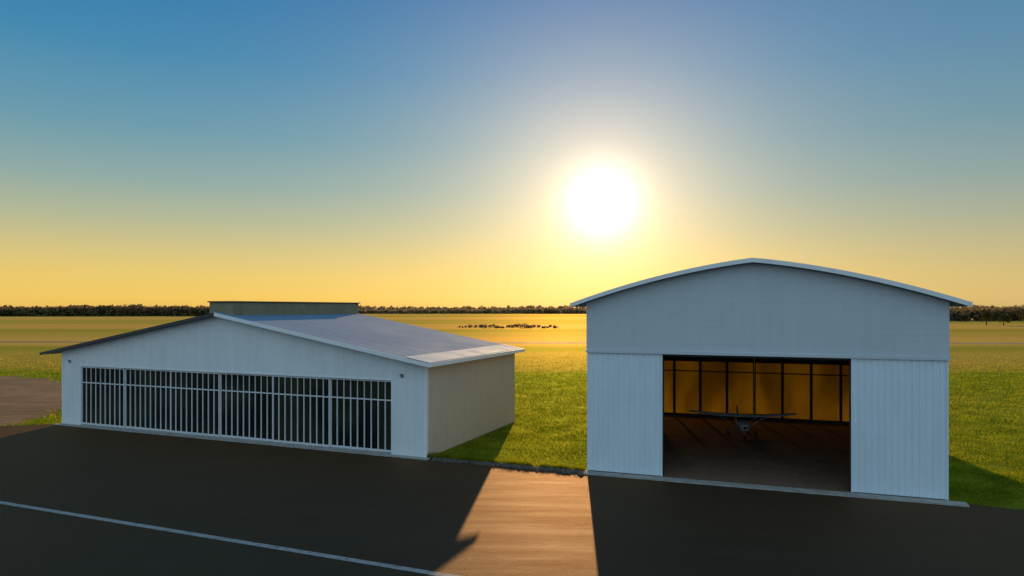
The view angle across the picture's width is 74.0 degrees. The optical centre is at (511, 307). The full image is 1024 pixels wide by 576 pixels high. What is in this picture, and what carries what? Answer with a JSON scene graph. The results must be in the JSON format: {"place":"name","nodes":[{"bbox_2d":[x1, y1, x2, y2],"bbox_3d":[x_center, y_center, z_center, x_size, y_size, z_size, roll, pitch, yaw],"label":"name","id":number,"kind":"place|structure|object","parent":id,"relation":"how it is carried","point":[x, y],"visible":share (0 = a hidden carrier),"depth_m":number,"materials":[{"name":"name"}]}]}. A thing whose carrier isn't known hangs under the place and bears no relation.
{"place":"outdoors","nodes":[
{"label":"outdoors","id":0,"kind":"place"},
{"bbox_2d":[0,375,61,425],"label":"worn pavement","id":1,"kind":"structure","parent":0,"point":[22,399],"depth_m":52.54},
{"bbox_2d":[54,423,430,459],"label":"concrete path","id":2,"kind":"structure","parent":0,"point":[282,445],"depth_m":35.14,"materials":[{"name":"grey concrete"}]},
{"bbox_2d":[431,457,583,475],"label":"gravel","id":3,"kind":"structure","parent":0,"point":[546,469],"depth_m":29.85,"materials":[{"name":"stone"}]},
{"bbox_2d":[426,452,585,470],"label":"weeds","id":4,"kind":"object","parent":3,"relation":"on","point":[512,461],"visible":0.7,"depth_m":30.33,"materials":[{"name":"green plant"}]},
{"bbox_2d":[0,424,1023,575],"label":"tarmac","id":5,"kind":"structure","parent":0,"point":[463,519],"depth_m":22.26,"materials":[{"name":"grey asphalt"}]},
{"bbox_2d":[0,501,458,575],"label":"painted line","id":6,"kind":"object","parent":5,"relation":"on","point":[251,543],"visible":1,"depth_m":20.25,"materials":[{"name":"paint"}]},
{"bbox_2d":[0,314,1023,509],"bbox_3d":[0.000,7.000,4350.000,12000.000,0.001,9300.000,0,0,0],"label":"ground","id":7,"kind":"structure","parent":0,"point":[572,328],"depth_m":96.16,"materials":[{"name":"green plant"}]},
{"bbox_2d":[0,304,209,315],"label":"woodland","id":8,"kind":"object","parent":7,"relation":"on","point":[110,310],"visible":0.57,"depth_m":587.29,"materials":[{"name":"green plant"}]},
{"bbox_2d":[39,301,524,457],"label":"hangar","id":9,"kind":"structure","parent":7,"relation":"on","point":[340,375],"depth_m":36.09,"materials":[{"name":"white paint"}]},
{"bbox_2d":[81,366,124,427],"bbox_3d":[-23.953,5.185,39.813,3.567,3.430,0.060,0,0,22],"label":"door","id":10,"kind":"structure","parent":9,"relation":"in","point":[102,388],"depth_m":39.83,"materials":[{"name":"white metal"}]},
{"bbox_2d":[125,368,169,431],"bbox_3d":[-20.622,5.185,38.525,3.567,3.430,0.060,0,0,22],"label":"door","id":11,"kind":"structure","parent":9,"relation":"in","point":[147,391],"depth_m":38.56,"materials":[{"name":"white metal"}]},
{"bbox_2d":[170,370,219,436],"bbox_3d":[-17.327,5.185,37.134,3.567,3.430,0.060,0,0,22],"label":"door","id":12,"kind":"structure","parent":9,"relation":"in","point":[194,396],"depth_m":37.14,"materials":[{"name":"white metal"}]},
{"bbox_2d":[220,373,271,440],"bbox_3d":[-13.990,5.185,35.829,3.567,3.430,0.060,0,0,22],"label":"door","id":13,"kind":"structure","parent":9,"relation":"in","point":[245,399],"depth_m":35.86,"materials":[{"name":"white metal"}]},
{"bbox_2d":[272,375,329,446],"bbox_3d":[-10.697,5.185,34.444,3.567,3.430,0.060,0,0,22],"label":"door","id":14,"kind":"structure","parent":9,"relation":"in","point":[300,405],"depth_m":34.45,"materials":[{"name":"white metal"}]},
{"bbox_2d":[330,378,390,451],"bbox_3d":[-7.364,5.185,33.146,3.567,3.430,0.060,0,0,22],"label":"door","id":15,"kind":"structure","parent":9,"relation":"in","point":[360,409],"depth_m":33.16,"materials":[{"name":"white metal"}]},
{"bbox_2d":[459,323,558,327],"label":"shrubs","id":16,"kind":"object","parent":7,"relation":"on","point":[515,325],"visible":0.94,"depth_m":243.16,"materials":[{"name":"green plant"}]},
{"bbox_2d":[8,304,1023,310],"bbox_3d":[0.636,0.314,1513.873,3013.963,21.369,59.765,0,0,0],"label":"woodland","id":17,"kind":"object","parent":7,"relation":"on","point":[1014,307],"visible":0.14,"depth_m":1509.11,"materials":[{"name":"green plant"}]},
{"bbox_2d":[359,307,1001,313],"bbox_3d":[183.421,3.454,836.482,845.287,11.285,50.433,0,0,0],"label":"woodland","id":18,"kind":"object","parent":7,"relation":"on","point":[547,310],"visible":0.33,"depth_m":825.62,"materials":[{"name":"green plant"}]},
{"bbox_2d":[570,258,972,499],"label":"hangar","id":19,"kind":"structure","parent":7,"relation":"on","point":[850,369],"depth_m":27.60,"materials":[{"name":"white metal"}]},
{"bbox_2d":[587,352,662,475],"bbox_3d":[4.702,4.406,28.505,3.160,5.028,0.095,0,0,20],"label":"door","id":20,"kind":"structure","parent":19,"relation":"in","point":[625,390],"depth_m":28.46,"materials":[{"name":"paint"}]},
{"bbox_2d":[664,356,673,415],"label":"window","id":21,"kind":"structure","parent":19,"relation":"in","point":[668,360],"depth_m":44.00,"materials":[{"name":"glass"}]},
{"bbox_2d":[674,356,699,416],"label":"window","id":22,"kind":"structure","parent":19,"relation":"in","point":[686,369],"depth_m":43.61,"materials":[{"name":"yellow glass"}]},
{"bbox_2d":[700,357,726,417],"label":"window","id":23,"kind":"structure","parent":19,"relation":"in","point":[713,370],"depth_m":43.07,"materials":[{"name":"yellow glass"}]},
{"bbox_2d":[727,358,753,419],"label":"window","id":24,"kind":"structure","parent":19,"relation":"in","point":[740,371],"depth_m":42.51,"materials":[{"name":"yellow glass"}]},
{"bbox_2d":[754,358,781,420],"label":"window","id":25,"kind":"structure","parent":19,"relation":"in","point":[767,372],"depth_m":41.96,"materials":[{"name":"yellow glass"}]},
{"bbox_2d":[782,359,810,422],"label":"window","id":26,"kind":"structure","parent":19,"relation":"in","point":[796,373],"depth_m":41.40,"materials":[{"name":"glass"}]},
{"bbox_2d":[811,360,840,423],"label":"window","id":27,"kind":"structure","parent":19,"relation":"in","point":[825,374],"depth_m":40.86,"materials":[{"name":"yellow glass"}]},
{"bbox_2d":[841,358,850,424],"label":"window","id":28,"kind":"structure","parent":19,"relation":"in","point":[844,363],"depth_m":40.51,"materials":[{"name":"glass"}]},
{"bbox_2d":[851,358,948,499],"bbox_3d":[14.250,4.406,25.063,3.160,5.028,0.095,0,0,20],"label":"door","id":29,"kind":"structure","parent":19,"relation":"in","point":[900,408],"depth_m":25.01,"materials":[{"name":"paint"}]},
{"bbox_2d":[949,307,1023,320],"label":"woodland","id":30,"kind":"object","parent":7,"relation":"on","point":[966,314],"visible":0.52,"depth_m":370.56,"materials":[{"name":"green plant"}]},
{"bbox_2d":[979,309,993,324],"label":"tree","id":31,"kind":"object","parent":7,"relation":"on","point":[987,314],"visible":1,"depth_m":278.00,"materials":[{"name":"green plant"}]},
{"bbox_2d":[997,313,1011,324],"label":"tree","id":32,"kind":"object","parent":7,"relation":"on","point":[1006,318],"visible":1,"depth_m":274.29,"materials":[{"name":"green plant"}]},
{"bbox_2d":[1014,308,1023,320],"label":"tree","id":33,"kind":"object","parent":7,"relation":"on","point":[1020,310],"visible":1,"depth_m":276.74,"materials":[{"name":"green plant"}]},
{"bbox_2d":[0,341,1023,343],"bbox_3d":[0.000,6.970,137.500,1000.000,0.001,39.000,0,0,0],"label":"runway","id":34,"kind":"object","parent":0,"point":[500,342],"visible":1,"depth_m":137.38,"materials":[{"name":"grey asphalt"}]},
{"bbox_2d":[0,0,1023,308],"label":"sky","id":35,"kind":"structure","parent":0,"point":[400,153],"materials":[{"name":"blue"}]},
{"bbox_2d":[689,405,795,439],"bbox_3d":[12.763,6.277,37.244,4.471,1.306,4.630,0,0,-40],"label":"airplane","id":36,"kind":"object","parent":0,"point":[742,423],"visible":1,"depth_m":36.55,"materials":[{"name":"paint"}]},
{"bbox_2d":[583,470,969,506],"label":"concrete path","id":37,"kind":"structure","parent":0,"point":[824,492],"depth_m":26.04,"materials":[{"name":"grey concrete"}]}
]}

